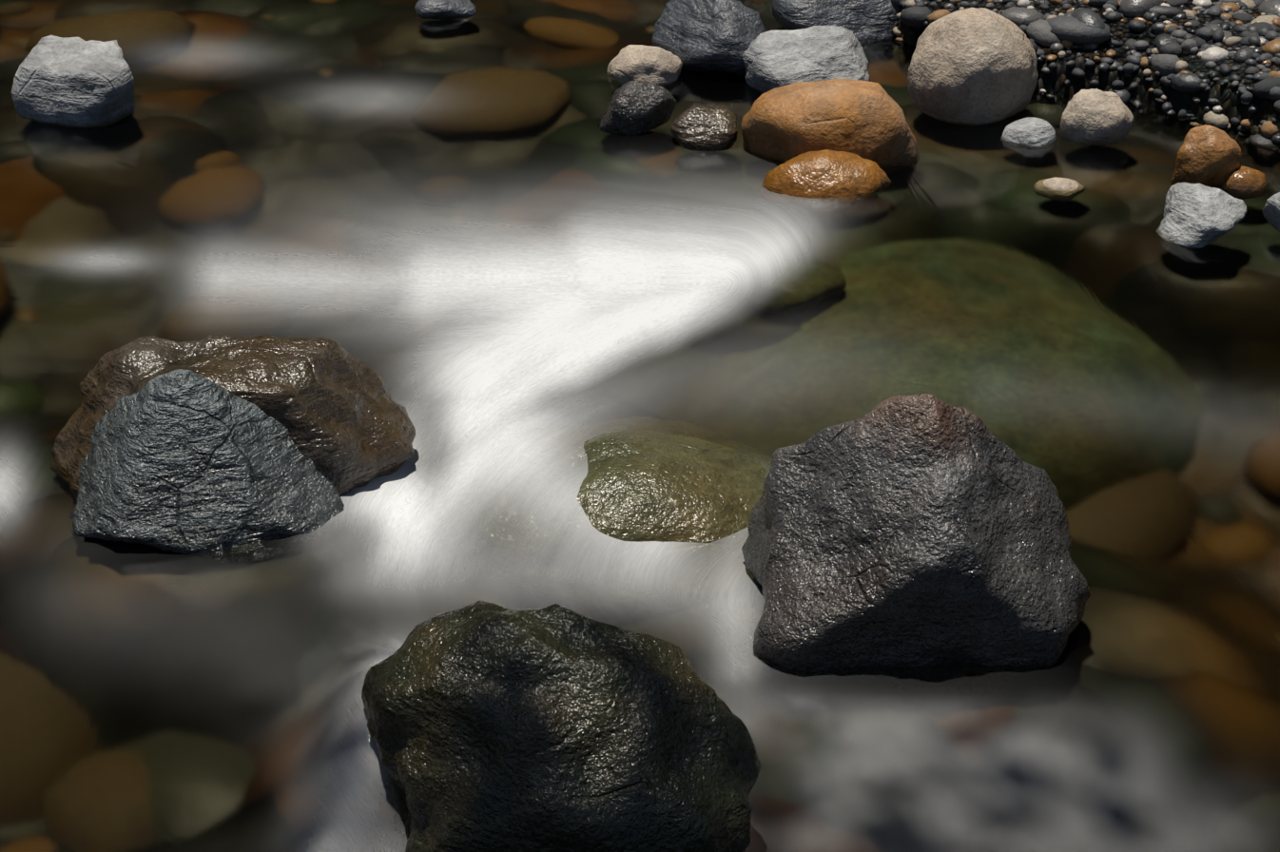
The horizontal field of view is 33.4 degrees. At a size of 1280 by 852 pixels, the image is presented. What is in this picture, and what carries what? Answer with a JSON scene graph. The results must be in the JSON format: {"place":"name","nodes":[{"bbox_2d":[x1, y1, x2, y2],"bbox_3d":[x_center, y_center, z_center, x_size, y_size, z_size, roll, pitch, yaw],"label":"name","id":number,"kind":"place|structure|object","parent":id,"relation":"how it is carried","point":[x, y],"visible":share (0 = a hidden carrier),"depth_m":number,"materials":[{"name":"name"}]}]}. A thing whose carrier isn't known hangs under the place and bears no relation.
{"place":"outdoors","nodes":[
{"label":"outdoors","id":0,"kind":"place"},
{"bbox_2d":[0,0,1279,851],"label":"stream water","id":1,"kind":"structure","parent":0,"point":[496,260],"depth_m":2.50,"materials":[{"name":"water"}]},
{"bbox_2d":[413,0,476,18],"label":"edge rock","id":2,"kind":"object","parent":1,"relation":"on","point":[436,9],"visible":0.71,"depth_m":3.43,"materials":[{"name":"grey stone"}]},
{"bbox_2d":[598,80,676,135],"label":"rock","id":3,"kind":"object","parent":1,"relation":"on","point":[634,107],"visible":0.94,"depth_m":3.03,"materials":[{"name":"grey stone"}]},
{"bbox_2d":[607,44,682,85],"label":"white rock","id":4,"kind":"object","parent":1,"relation":"on","point":[657,66],"visible":0.75,"depth_m":3.19,"materials":[{"name":"stone"}]},
{"bbox_2d":[670,103,737,151],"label":"rock","id":5,"kind":"object","parent":1,"relation":"on","point":[695,126],"visible":0.83,"depth_m":2.98,"materials":[{"name":"stone"}]},
{"bbox_2d":[651,0,765,75],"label":"dark rock","id":6,"kind":"object","parent":1,"relation":"in","point":[711,35],"visible":0.71,"depth_m":3.22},
{"bbox_2d":[742,25,870,92],"bbox_3d":[0.249,-0.540,3.210,0.196,0.111,0.177,1,31,1],"label":"rock","id":7,"kind":"object","parent":1,"relation":"on","point":[772,59],"visible":0.73,"depth_m":3.17,"materials":[{"name":"grey stone"}]},
{"bbox_2d":[770,0,900,43],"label":"dark rock","id":8,"kind":"object","parent":1,"relation":"in","point":[866,21],"visible":0.62,"depth_m":3.34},
{"bbox_2d":[907,7,1037,123],"bbox_3d":[0.484,-0.513,3.103,0.188,0.190,0.169,1,31,1],"label":"boulder","id":9,"kind":"object","parent":1,"relation":"in","point":[972,66],"visible":0.92,"depth_m":3.04,"materials":[{"name":"stone"}]},
{"bbox_2d":[1002,116,1055,146],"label":"white rock","id":10,"kind":"object","parent":1,"relation":"on","point":[1031,131],"visible":0.71,"depth_m":3.00,"materials":[{"name":"grey stone"}]},
{"bbox_2d":[1043,176,1078,190],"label":"pebble","id":11,"kind":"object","parent":1,"relation":"on","point":[1060,184],"visible":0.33,"depth_m":2.86,"materials":[{"name":"stone"}]},
{"bbox_2d":[1060,88,1133,145],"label":"rock","id":12,"kind":"object","parent":1,"relation":"on","point":[1093,116],"visible":0.85,"depth_m":2.98,"materials":[{"name":"stone"}]},
{"bbox_2d":[1159,182,1246,247],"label":"grey rock","id":13,"kind":"object","parent":1,"relation":"on","point":[1197,215],"visible":0.92,"depth_m":2.74,"materials":[{"name":"grey stone"}]},
{"bbox_2d":[1170,124,1241,188],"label":"rock","id":14,"kind":"object","parent":1,"relation":"in","point":[1210,156],"visible":0.73,"depth_m":2.85,"materials":[{"name":"orange stone"}]},
{"bbox_2d":[1218,165,1266,197],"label":"orange rock","id":15,"kind":"object","parent":1,"relation":"on","point":[1243,182],"visible":0.65,"depth_m":2.85,"materials":[{"name":"orange stone"}]},
{"bbox_2d":[1248,113,1279,135],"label":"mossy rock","id":16,"kind":"object","parent":1,"relation":"on","point":[1253,129],"visible":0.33,"depth_m":3.02,"materials":[{"name":"stone"}]},
{"bbox_2d":[1262,192,1279,231],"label":"grey rock","id":17,"kind":"object","parent":1,"relation":"on","point":[1271,211],"visible":0.92,"depth_m":2.76,"materials":[{"name":"grey stone"}]},
{"bbox_2d":[896,0,1279,133],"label":"stream bed ground","id":18,"kind":"structure","parent":0,"point":[1229,99],"depth_m":3.15,"materials":[{"name":"black gravel"}]},
{"bbox_2d":[11,35,135,126],"bbox_3d":[-0.820,-0.485,3.117,0.182,0.144,0.164,1,31,1],"label":"boulder","id":19,"kind":"object","parent":18,"relation":"on","point":[73,81],"visible":0.79,"depth_m":3.06,"materials":[{"name":"grey stone"}]},
{"bbox_2d":[68,368,344,554],"bbox_3d":[-0.463,0.049,2.294,0.292,0.242,0.219,1,31,1],"label":"boulder","id":20,"kind":"object","parent":18,"relation":"on","point":[184,461],"visible":0.79,"depth_m":2.23,"materials":[{"name":"grey stone"}]},
{"bbox_2d":[52,333,415,495],"bbox_3d":[-0.457,0.034,2.381,0.408,0.248,0.208,1,31,1],"label":"brown boulder","id":21,"kind":"object","parent":18,"relation":"on","point":[338,412],"visible":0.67,"depth_m":2.34,"materials":[{"name":"brown stone"}]},
{"bbox_2d":[361,601,761,851],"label":"dark boulder","id":22,"kind":"object","parent":18,"relation":"on","point":[495,727],"visible":0.85,"depth_m":1.75,"materials":[{"name":"black stone"}]},
{"bbox_2d":[576,429,767,543],"bbox_3d":[0.000,0.128,2.343,0.362,0.201,0.356,-26,39,-36],"label":"rock","id":23,"kind":"object","parent":18,"relation":"on","point":[641,485],"visible":0.33,"depth_m":2.27,"materials":[{"name":"green stone"}]},
{"bbox_2d":[761,149,891,198],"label":"orange rock","id":24,"kind":"object","parent":18,"relation":"on","point":[824,174],"visible":0.5,"depth_m":2.83,"materials":[{"name":"orange stone"}]},
{"bbox_2d":[740,78,919,169],"bbox_3d":[0.266,-0.398,2.972,0.250,0.180,0.175,1,31,1],"label":"orange rock","id":25,"kind":"object","parent":18,"relation":"on","point":[862,119],"visible":0.69,"depth_m":2.90,"materials":[{"name":"orange stone"}]},
{"bbox_2d":[741,393,1090,671],"bbox_3d":[0.277,0.113,2.128,0.346,0.336,0.277,1,31,1],"label":"grey boulder","id":26,"kind":"object","parent":18,"relation":"on","point":[917,530],"visible":0.85,"depth_m":2.04,"materials":[{"name":"grey stone"}]},
{"bbox_2d":[891,0,1279,144],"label":"pebbles","id":27,"kind":"object","parent":18,"relation":"on","point":[1226,10],"visible":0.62,"depth_m":3.14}
]}

